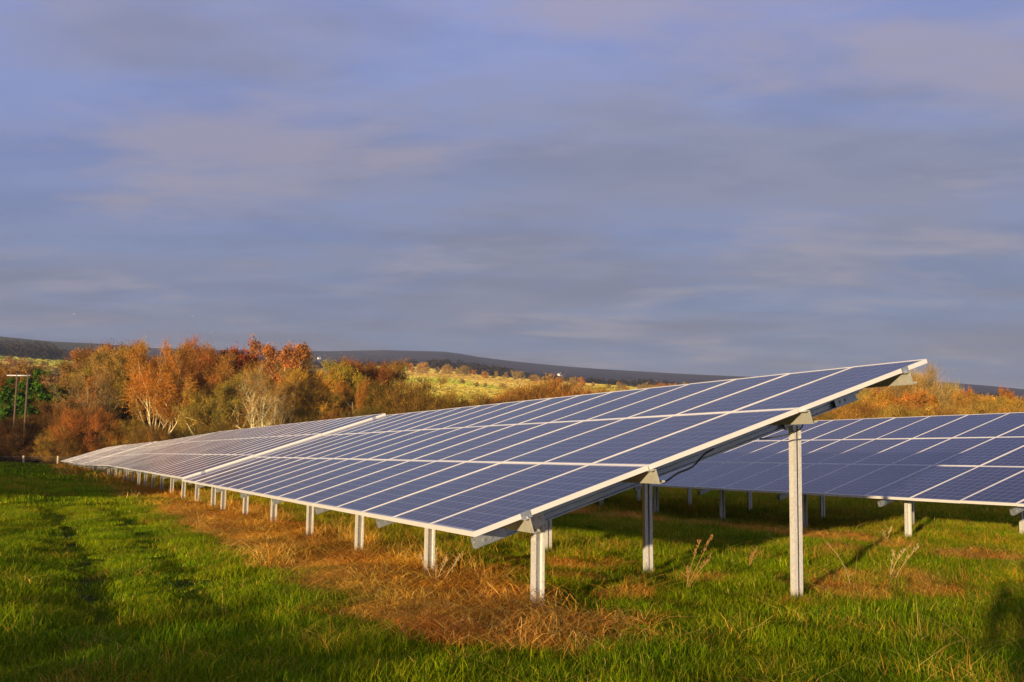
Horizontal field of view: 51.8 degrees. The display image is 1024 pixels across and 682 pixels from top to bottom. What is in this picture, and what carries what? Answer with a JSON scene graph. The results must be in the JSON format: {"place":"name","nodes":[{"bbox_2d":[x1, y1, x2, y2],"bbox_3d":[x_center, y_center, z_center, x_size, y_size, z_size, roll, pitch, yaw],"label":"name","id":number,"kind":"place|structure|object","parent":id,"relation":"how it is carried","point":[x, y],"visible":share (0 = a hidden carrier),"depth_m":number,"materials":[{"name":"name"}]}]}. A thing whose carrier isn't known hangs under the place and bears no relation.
{"place":"outdoors","nodes":[
{"label":"outdoors","id":0,"kind":"place"},
{"bbox_2d":[0,336,1023,450],"bbox_3d":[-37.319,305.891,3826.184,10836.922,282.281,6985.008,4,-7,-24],"label":"hills","id":1,"kind":"structure","parent":0,"point":[524,367],"depth_m":2173.66,"materials":[{"name":"grey"}]},
{"bbox_2d":[2,355,19,370],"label":"hedgerow tree","id":2,"kind":"object","parent":1,"relation":"on","point":[9,360],"visible":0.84,"depth_m":694.15,"materials":[{"name":"orange plant"}]},
{"bbox_2d":[17,357,37,369],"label":"hedgerow tree","id":3,"kind":"object","parent":1,"relation":"on","point":[21,361],"visible":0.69,"depth_m":695.95,"materials":[{"name":"orange plant"}]},
{"bbox_2d":[39,360,50,371],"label":"hedgerow tree","id":4,"kind":"object","parent":1,"relation":"on","point":[43,362],"visible":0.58,"depth_m":665.84,"materials":[{"name":"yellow plant"}]},
{"bbox_2d":[42,365,59,374],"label":"hedgerow tree","id":5,"kind":"object","parent":1,"relation":"on","point":[53,370],"visible":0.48,"depth_m":678.12,"materials":[{"name":"brown plant"}]},
{"bbox_2d":[12,371,474,410],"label":"orange scrubland","id":6,"kind":"structure","parent":1,"relation":"on","point":[53,377],"depth_m":414.67,"materials":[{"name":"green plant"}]},
{"bbox_2d":[0,356,649,404],"bbox_3d":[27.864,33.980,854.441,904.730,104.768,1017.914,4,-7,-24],"label":"field grass","id":7,"kind":"structure","parent":1,"relation":"on","point":[467,386],"depth_m":922.08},
{"bbox_2d":[420,362,429,372],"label":"hedgerow tree","id":8,"kind":"object","parent":1,"relation":"on","point":[424,367],"visible":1,"depth_m":1116.41,"materials":[{"name":"orange plant"}]},
{"bbox_2d":[441,364,453,373],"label":"hedgerow tree","id":9,"kind":"object","parent":1,"relation":"on","point":[448,371],"visible":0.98,"depth_m":1089.13,"materials":[{"name":"orange plant"}]},
{"bbox_2d":[458,365,471,374],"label":"hedgerow tree","id":10,"kind":"object","parent":1,"relation":"on","point":[465,371],"visible":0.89,"depth_m":1170.12,"materials":[{"name":"brown plant"}]},
{"bbox_2d":[0,339,1023,400],"bbox_3d":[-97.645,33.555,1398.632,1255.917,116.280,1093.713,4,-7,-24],"label":"distant woods","id":11,"kind":"object","parent":1,"relation":"on","point":[36,349],"visible":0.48,"depth_m":1322.14,"materials":[{"name":"brown plant"}]},
{"bbox_2d":[573,383,626,393],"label":"thorn bush","id":12,"kind":"object","parent":1,"relation":"on","point":[602,389],"visible":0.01,"depth_m":200.08,"materials":[{"name":"orange plant"}]},
{"bbox_2d":[0,0,1023,388],"label":"sky","id":13,"kind":"structure","parent":0,"point":[746,188],"materials":[{"name":"blue"}]},
{"bbox_2d":[0,481,1023,681],"bbox_3d":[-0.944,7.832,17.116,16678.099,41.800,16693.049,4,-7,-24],"label":"ground","id":14,"kind":"structure","parent":0,"point":[90,598],"depth_m":10.58,"materials":[{"name":"plant"}]},
{"bbox_2d":[7,371,30,457],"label":"utility pole","id":15,"kind":"object","parent":14,"relation":"on","point":[15,401],"visible":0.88,"depth_m":133.09,"materials":[{"name":"wood"}]},
{"bbox_2d":[0,414,46,461],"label":"thorn bush","id":16,"kind":"object","parent":14,"relation":"on","point":[3,428],"visible":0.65,"depth_m":131.55,"materials":[{"name":"brown plant"}]},
{"bbox_2d":[0,432,46,462],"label":"thorn bush","id":17,"kind":"object","parent":14,"relation":"on","point":[13,450],"visible":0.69,"depth_m":130.83,"materials":[{"name":"brown plant"}]},
{"bbox_2d":[0,360,51,416],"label":"ash tree","id":18,"kind":"object","parent":14,"relation":"on","point":[3,374],"visible":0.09,"depth_m":161.80,"materials":[{"name":"brown plant"}]},
{"bbox_2d":[0,409,69,462],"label":"thorn bush","id":19,"kind":"object","parent":14,"relation":"on","point":[30,419],"visible":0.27,"depth_m":134.57,"materials":[{"name":"brown plant"}]},
{"bbox_2d":[0,360,83,408],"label":"ash tree","id":20,"kind":"object","parent":14,"relation":"on","point":[29,369],"visible":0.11,"depth_m":165.48,"materials":[{"name":"brown plant"}]},
{"bbox_2d":[0,368,92,455],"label":"ivy tree","id":21,"kind":"object","parent":14,"relation":"on","point":[7,394],"visible":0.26,"depth_m":142.51,"materials":[{"name":"green plant"}]},
{"bbox_2d":[29,396,77,454],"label":"ash tree","id":22,"kind":"object","parent":14,"relation":"on","point":[41,405],"visible":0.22,"depth_m":137.40,"materials":[{"name":"brown plant"}]},
{"bbox_2d":[29,426,88,463],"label":"thorn bush","id":23,"kind":"object","parent":14,"relation":"on","point":[51,458],"visible":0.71,"depth_m":130.57,"materials":[{"name":"brown plant"}]},
{"bbox_2d":[46,344,116,409],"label":"ash tree","id":24,"kind":"object","parent":14,"relation":"on","point":[66,369],"visible":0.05,"depth_m":162.38,"materials":[{"name":"brown plant"}]},
{"bbox_2d":[62,375,104,448],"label":"beech tree","id":25,"kind":"object","parent":14,"relation":"on","point":[89,383],"visible":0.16,"depth_m":144.89,"materials":[{"name":"orange plant"}]},
{"bbox_2d":[38,359,130,451],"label":"birch tree","id":26,"kind":"object","parent":14,"relation":"on","point":[109,394],"visible":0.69,"depth_m":141.24,"materials":[{"name":"orange plant"}]},
{"bbox_2d":[0,461,170,482],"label":"grass","id":27,"kind":"structure","parent":14,"relation":"on","point":[30,471],"depth_m":56.37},
{"bbox_2d":[43,402,128,460],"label":"thorn bush","id":28,"kind":"object","parent":14,"relation":"on","point":[75,425],"visible":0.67,"depth_m":131.75,"materials":[{"name":"brown plant"}]},
{"bbox_2d":[48,357,124,445],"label":"ash tree","id":29,"kind":"object","parent":14,"relation":"on","point":[85,389],"visible":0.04,"depth_m":161.10,"materials":[{"name":"brown plant"}]},
{"bbox_2d":[62,445,123,466],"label":"solar table","id":30,"kind":"object","parent":14,"relation":"on","point":[86,454],"visible":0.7,"depth_m":102.67,"materials":[{"name":"blue glass"}]},
{"bbox_2d":[40,461,168,481],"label":"straw","id":31,"kind":"object","parent":14,"relation":"on","point":[120,477],"visible":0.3,"depth_m":57.74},
{"bbox_2d":[66,361,155,442],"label":"ash tree","id":32,"kind":"object","parent":14,"relation":"on","point":[114,405],"visible":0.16,"depth_m":152.76,"materials":[{"name":"brown plant"}]},
{"bbox_2d":[68,441,156,469],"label":"solar table","id":33,"kind":"object","parent":14,"relation":"on","point":[90,458],"visible":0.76,"depth_m":79.10,"materials":[{"name":"blue glass"}]},
{"bbox_2d":[66,335,164,442],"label":"ash tree","id":34,"kind":"object","parent":14,"relation":"on","point":[87,353],"visible":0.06,"depth_m":166.71,"materials":[{"name":"orange plant"}]},
{"bbox_2d":[91,416,155,448],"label":"thorn bush","id":35,"kind":"object","parent":14,"relation":"on","point":[133,423],"visible":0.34,"depth_m":133.35,"materials":[{"name":"brown plant"}]},
{"bbox_2d":[115,376,132,442],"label":"tree","id":36,"kind":"object","parent":14,"relation":"on","point":[124,415],"visible":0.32,"depth_m":146.02,"materials":[{"name":"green plant"}]},
{"bbox_2d":[87,335,168,441],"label":"birch tree","id":37,"kind":"object","parent":14,"relation":"on","point":[117,369],"visible":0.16,"depth_m":154.99,"materials":[{"name":"orange plant"}]},
{"bbox_2d":[81,432,214,479],"bbox_3d":[-21.029,6.793,59.059,4.737,2.836,25.400,4,-8,-24],"label":"solar table","id":38,"kind":"object","parent":14,"relation":"on","point":[104,462],"visible":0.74,"depth_m":56.12,"materials":[{"name":"blue glass"}]},
{"bbox_2d":[122,423,180,444],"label":"thorn bush","id":39,"kind":"object","parent":14,"relation":"on","point":[164,435],"visible":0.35,"depth_m":131.43,"materials":[{"name":"brown plant"}]},
{"bbox_2d":[117,336,197,436],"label":"birch tree","id":40,"kind":"object","parent":14,"relation":"on","point":[148,391],"visible":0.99,"depth_m":136.58,"materials":[{"name":"orange plant"}]},
{"bbox_2d":[85,477,242,507],"bbox_3d":[-8.375,5.184,36.757,13.628,1.103,27.843,4,-7,-24],"label":"straw","id":41,"kind":"object","parent":14,"relation":"on","point":[143,489],"visible":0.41,"depth_m":31.25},
{"bbox_2d":[136,355,220,436],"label":"birch tree","id":42,"kind":"object","parent":14,"relation":"on","point":[154,364],"visible":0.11,"depth_m":143.19,"materials":[{"name":"orange plant"}]},
{"bbox_2d":[158,333,217,425],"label":"birch tree","id":43,"kind":"object","parent":14,"relation":"on","point":[201,364],"visible":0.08,"depth_m":153.89,"materials":[{"name":"orange plant"}]},
{"bbox_2d":[171,416,220,438],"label":"thorn bush","id":44,"kind":"object","parent":14,"relation":"on","point":[183,432],"visible":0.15,"depth_m":134.69,"materials":[{"name":"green plant"}]},
{"bbox_2d":[159,371,238,438],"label":"ash tree","id":45,"kind":"object","parent":14,"relation":"on","point":[201,399],"visible":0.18,"depth_m":138.52,"materials":[{"name":"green plant"}]},
{"bbox_2d":[182,339,229,364],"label":"beech tree","id":46,"kind":"object","parent":14,"relation":"on","point":[222,352],"visible":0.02,"depth_m":172.88,"materials":[{"name":"brown plant"}]},
{"bbox_2d":[167,372,273,435],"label":"ash tree","id":47,"kind":"object","parent":14,"relation":"on","point":[224,396],"visible":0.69,"depth_m":134.84,"materials":[{"name":"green plant"}]},
{"bbox_2d":[193,338,257,387],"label":"ash tree","id":48,"kind":"object","parent":14,"relation":"on","point":[226,359],"visible":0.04,"depth_m":169.09,"materials":[{"name":"orange plant"}]},
{"bbox_2d":[195,413,260,433],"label":"thorn bush","id":49,"kind":"object","parent":14,"relation":"on","point":[219,427],"visible":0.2,"depth_m":134.11,"materials":[{"name":"brown plant"}]},
{"bbox_2d":[168,347,292,395],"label":"ash tree","id":50,"kind":"object","parent":14,"relation":"on","point":[193,352],"visible":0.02,"depth_m":173.79,"materials":[{"name":"orange plant"}]},
{"bbox_2d":[189,360,284,427],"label":"ash tree","id":51,"kind":"object","parent":14,"relation":"on","point":[206,376],"visible":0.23,"depth_m":141.90,"materials":[{"name":"brown plant"}]},
{"bbox_2d":[229,342,262,390],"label":"beech tree","id":52,"kind":"object","parent":14,"relation":"on","point":[242,356],"visible":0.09,"depth_m":175.85,"materials":[{"name":"orange plant"}]},
{"bbox_2d":[107,413,385,506],"bbox_3d":[-10.507,4.248,36.150,4.737,2.837,25.400,4,-7,-24],"label":"solar table","id":53,"kind":"object","parent":14,"relation":"on","point":[192,457],"visible":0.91,"depth_m":30.65,"materials":[{"name":"blue glass"}]},
{"bbox_2d":[228,358,293,428],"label":"birch tree","id":54,"kind":"object","parent":14,"relation":"on","point":[254,409],"visible":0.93,"depth_m":130.61,"materials":[{"name":"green plant"}]},
{"bbox_2d":[250,374,300,425],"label":"birch tree","id":55,"kind":"object","parent":14,"relation":"on","point":[290,406],"visible":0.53,"depth_m":137.56,"materials":[{"name":"brown plant"}]},
{"bbox_2d":[233,348,325,397],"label":"ash tree","id":56,"kind":"object","parent":14,"relation":"on","point":[309,366],"visible":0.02,"depth_m":173.95,"materials":[{"name":"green plant"}]},
{"bbox_2d":[243,363,346,426],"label":"ash tree","id":57,"kind":"object","parent":14,"relation":"on","point":[326,383],"visible":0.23,"depth_m":141.30,"materials":[{"name":"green plant"}]},
{"bbox_2d":[247,333,350,419],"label":"birch tree","id":58,"kind":"object","parent":14,"relation":"on","point":[299,356],"visible":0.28,"depth_m":152.91,"materials":[{"name":"orange plant"}]},
{"bbox_2d":[265,403,332,425],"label":"thorn bush","id":59,"kind":"object","parent":14,"relation":"on","point":[298,418],"visible":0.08,"depth_m":137.06,"materials":[{"name":"brown plant"}]},
{"bbox_2d":[103,474,508,587],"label":"tall dry grass","id":60,"kind":"structure","parent":14,"relation":"on","point":[348,533],"depth_m":15.45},
{"bbox_2d":[273,366,351,421],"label":"ash tree","id":61,"kind":"object","parent":14,"relation":"on","point":[310,396],"visible":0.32,"depth_m":140.80,"materials":[{"name":"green plant"}]},
{"bbox_2d":[285,359,355,410],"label":"ash tree","id":62,"kind":"object","parent":14,"relation":"on","point":[352,397],"visible":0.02,"depth_m":153.45,"materials":[{"name":"brown plant"}]},
{"bbox_2d":[301,409,352,421],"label":"thorn bush","id":63,"kind":"object","parent":14,"relation":"on","point":[335,414],"visible":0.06,"depth_m":135.77,"materials":[{"name":"brown plant"}]},
{"bbox_2d":[316,376,370,416],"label":"ash tree","id":64,"kind":"object","parent":14,"relation":"on","point":[362,395],"visible":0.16,"depth_m":142.64,"materials":[{"name":"brown plant"}]},
{"bbox_2d":[308,355,401,402],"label":"ash tree","id":65,"kind":"object","parent":14,"relation":"on","point":[375,367],"visible":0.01,"depth_m":181.91,"materials":[{"name":"orange plant"}]},
{"bbox_2d":[318,356,395,408],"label":"ash tree","id":66,"kind":"object","parent":14,"relation":"on","point":[379,376],"visible":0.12,"depth_m":168.98,"materials":[{"name":"brown plant"}]},
{"bbox_2d":[327,401,390,419],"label":"thorn bush","id":67,"kind":"object","parent":14,"relation":"on","point":[365,412],"visible":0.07,"depth_m":136.72,"materials":[{"name":"brown plant"}]},
{"bbox_2d":[308,356,412,400],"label":"ash tree","id":68,"kind":"object","parent":14,"relation":"on","point":[400,369],"visible":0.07,"depth_m":177.92,"materials":[{"name":"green plant"}]},
{"bbox_2d":[321,357,401,415],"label":"ash tree","id":69,"kind":"object","parent":14,"relation":"on","point":[355,378],"visible":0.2,"depth_m":145.94,"materials":[{"name":"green plant"}]},
{"bbox_2d":[345,363,411,412],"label":"ash tree","id":70,"kind":"object","parent":14,"relation":"on","point":[404,395],"visible":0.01,"depth_m":179.02,"materials":[{"name":"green plant"}]},
{"bbox_2d":[363,372,467,414],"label":"thorn bush","id":71,"kind":"object","parent":14,"relation":"on","point":[416,399],"visible":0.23,"depth_m":141.94,"materials":[{"name":"brown plant"}]},
{"bbox_2d":[415,548,462,578],"bbox_3d":[-0.712,2.250,10.277,0.471,0.474,0.053,1,-6,-1],"label":"dry weed","id":72,"kind":"object","parent":14,"relation":"on","point":[446,560],"visible":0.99,"depth_m":10.28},
{"bbox_2d":[399,387,485,412],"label":"thorn bush","id":73,"kind":"object","parent":14,"relation":"on","point":[467,403],"visible":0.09,"depth_m":144.84,"materials":[{"name":"orange plant"}]},
{"bbox_2d":[435,389,516,409],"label":"thorn bush","id":74,"kind":"object","parent":14,"relation":"on","point":[486,401],"visible":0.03,"depth_m":148.60,"materials":[{"name":"orange plant"}]},
{"bbox_2d":[0,478,1016,520],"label":"grass","id":75,"kind":"structure","parent":14,"relation":"on","point":[89,494],"depth_m":28.96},
{"bbox_2d":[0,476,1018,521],"bbox_3d":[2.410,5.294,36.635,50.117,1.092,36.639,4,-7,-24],"label":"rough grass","id":76,"kind":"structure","parent":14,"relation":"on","point":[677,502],"depth_m":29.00,"materials":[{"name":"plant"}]},
{"bbox_2d":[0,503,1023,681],"bbox_3d":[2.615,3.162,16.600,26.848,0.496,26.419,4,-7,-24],"label":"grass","id":77,"kind":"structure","parent":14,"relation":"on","point":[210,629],"depth_m":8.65,"materials":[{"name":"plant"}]},
{"bbox_2d":[466,380,574,405],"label":"thorn bush","id":78,"kind":"object","parent":14,"relation":"on","point":[515,392],"visible":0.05,"depth_m":168.16,"materials":[{"name":"orange plant"}]},
{"bbox_2d":[490,371,600,401],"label":"thorn bush","id":79,"kind":"object","parent":14,"relation":"on","point":[539,390],"visible":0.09,"depth_m":176.06,"materials":[{"name":"orange plant"}]},
{"bbox_2d":[181,359,927,608],"bbox_3d":[-1.704,2.263,16.876,4.737,2.835,17.304,4,-7,-24],"label":"solar table","id":80,"kind":"object","parent":14,"relation":"on","point":[482,475],"visible":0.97,"depth_m":11.37,"materials":[{"name":"blue glass"}]},
{"bbox_2d":[525,374,615,399],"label":"thorn bush","id":81,"kind":"object","parent":14,"relation":"on","point":[571,392],"visible":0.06,"depth_m":174.19,"materials":[{"name":"orange plant"}]},
{"bbox_2d":[129,499,1023,664],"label":"straw","id":82,"kind":"object","parent":14,"relation":"on","point":[407,584],"visible":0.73,"depth_m":9.97,"materials":[{"name":"plant"}]},
{"bbox_2d":[683,535,712,586],"bbox_3d":[1.848,2.248,10.562,0.348,0.625,0.053,1,-6,0],"label":"dry weed","id":83,"kind":"object","parent":14,"relation":"on","point":[687,569],"visible":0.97,"depth_m":10.57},
{"bbox_2d":[451,540,996,603],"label":"dry grass clumps","id":84,"kind":"object","parent":14,"relation":"on","point":[923,579],"visible":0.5,"depth_m":10.98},
{"bbox_2d":[599,412,1023,536],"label":"solar table","id":85,"kind":"object","parent":14,"relation":"on","point":[971,459],"visible":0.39,"depth_m":20.32,"materials":[{"name":"blue glass"}]},
{"bbox_2d":[812,397,880,420],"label":"thorn bush","id":86,"kind":"object","parent":14,"relation":"on","point":[832,416],"visible":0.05,"depth_m":120.68,"materials":[{"name":"orange plant"}]},
{"bbox_2d":[838,388,874,415],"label":"ash tree","id":87,"kind":"object","parent":14,"relation":"on","point":[861,396],"visible":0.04,"depth_m":143.95,"materials":[{"name":"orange plant"}]},
{"bbox_2d":[820,398,913,419],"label":"thorn bush","id":88,"kind":"object","parent":14,"relation":"on","point":[866,409],"visible":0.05,"depth_m":119.13,"materials":[{"name":"orange plant"}]},
{"bbox_2d":[849,388,895,408],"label":"ash tree","id":89,"kind":"object","parent":14,"relation":"on","point":[875,392],"visible":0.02,"depth_m":150.56,"materials":[{"name":"orange plant"}]},
{"bbox_2d":[862,389,892,413],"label":"oak tree","id":90,"kind":"object","parent":14,"relation":"on","point":[881,398],"visible":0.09,"depth_m":129.17,"materials":[{"name":"orange plant"}]},
{"bbox_2d":[862,385,918,407],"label":"poplar tree","id":91,"kind":"object","parent":14,"relation":"on","point":[892,390],"visible":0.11,"depth_m":163.11,"materials":[{"name":"orange plant"}]},
{"bbox_2d":[845,400,938,418],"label":"thorn bush","id":92,"kind":"object","parent":14,"relation":"on","point":[884,413],"visible":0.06,"depth_m":116.66,"materials":[{"name":"orange plant"}]},
{"bbox_2d":[889,543,918,580],"bbox_3d":[4.239,2.445,11.405,0.360,0.519,0.052,1,-6,0],"label":"dry weed","id":93,"kind":"object","parent":14,"relation":"on","point":[904,549],"visible":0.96,"depth_m":11.42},
{"bbox_2d":[886,387,928,412],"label":"oak tree","id":94,"kind":"object","parent":14,"relation":"on","point":[916,398],"visible":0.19,"depth_m":129.14,"materials":[{"name":"orange plant"}]},
{"bbox_2d":[896,359,958,413],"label":"poplar tree","id":95,"kind":"object","parent":14,"relation":"on","point":[928,388],"visible":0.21,"depth_m":164.62,"materials":[{"name":"orange plant"}]},
{"bbox_2d":[881,397,975,415],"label":"thorn bush","id":96,"kind":"object","parent":14,"relation":"on","point":[932,409],"visible":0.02,"depth_m":117.62,"materials":[{"name":"orange plant"}]},
{"bbox_2d":[918,391,940,413],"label":"oak tree","id":97,"kind":"object","parent":14,"relation":"on","point":[932,398],"visible":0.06,"depth_m":131.46,"materials":[{"name":"orange plant"}]},
{"bbox_2d":[911,368,963,411],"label":"poplar tree","id":98,"kind":"object","parent":14,"relation":"on","point":[956,384],"visible":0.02,"depth_m":168.89,"materials":[{"name":"orange plant"}]},
{"bbox_2d":[900,399,1003,415],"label":"thorn bush","id":99,"kind":"object","parent":14,"relation":"on","point":[962,410],"visible":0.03,"depth_m":116.87,"materials":[{"name":"orange plant"}]},
{"bbox_2d":[954,385,973,405],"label":"beech tree","id":100,"kind":"object","parent":14,"relation":"on","point":[969,393],"visible":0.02,"depth_m":158.06,"materials":[{"name":"orange plant"}]},
{"bbox_2d":[947,386,986,414],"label":"ash tree","id":101,"kind":"object","parent":14,"relation":"on","point":[962,402],"visible":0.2,"depth_m":137.78,"materials":[{"name":"orange plant"}]},
{"bbox_2d":[966,393,998,407],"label":"oak tree","id":102,"kind":"object","parent":14,"relation":"on","point":[985,397],"visible":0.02,"depth_m":139.07,"materials":[{"name":"orange plant"}]},
{"bbox_2d":[969,397,1023,413],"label":"thorn bush","id":103,"kind":"object","parent":14,"relation":"on","point":[1002,409],"visible":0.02,"depth_m":114.13,"materials":[{"name":"orange plant"}]},
{"bbox_2d":[977,395,1023,411],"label":"ash tree","id":104,"kind":"object","parent":14,"relation":"on","point":[1017,402],"visible":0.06,"depth_m":133.69,"materials":[{"name":"orange plant"}]},
{"bbox_2d":[991,395,1016,412],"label":"oak tree","id":105,"kind":"object","parent":14,"relation":"on","point":[1005,399],"visible":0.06,"depth_m":136.26,"materials":[{"name":"orange plant"}]},
{"bbox_2d":[998,385,1016,412],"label":"beech tree","id":106,"kind":"object","parent":14,"relation":"on","point":[1005,393],"visible":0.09,"depth_m":159.07,"materials":[{"name":"orange plant"}]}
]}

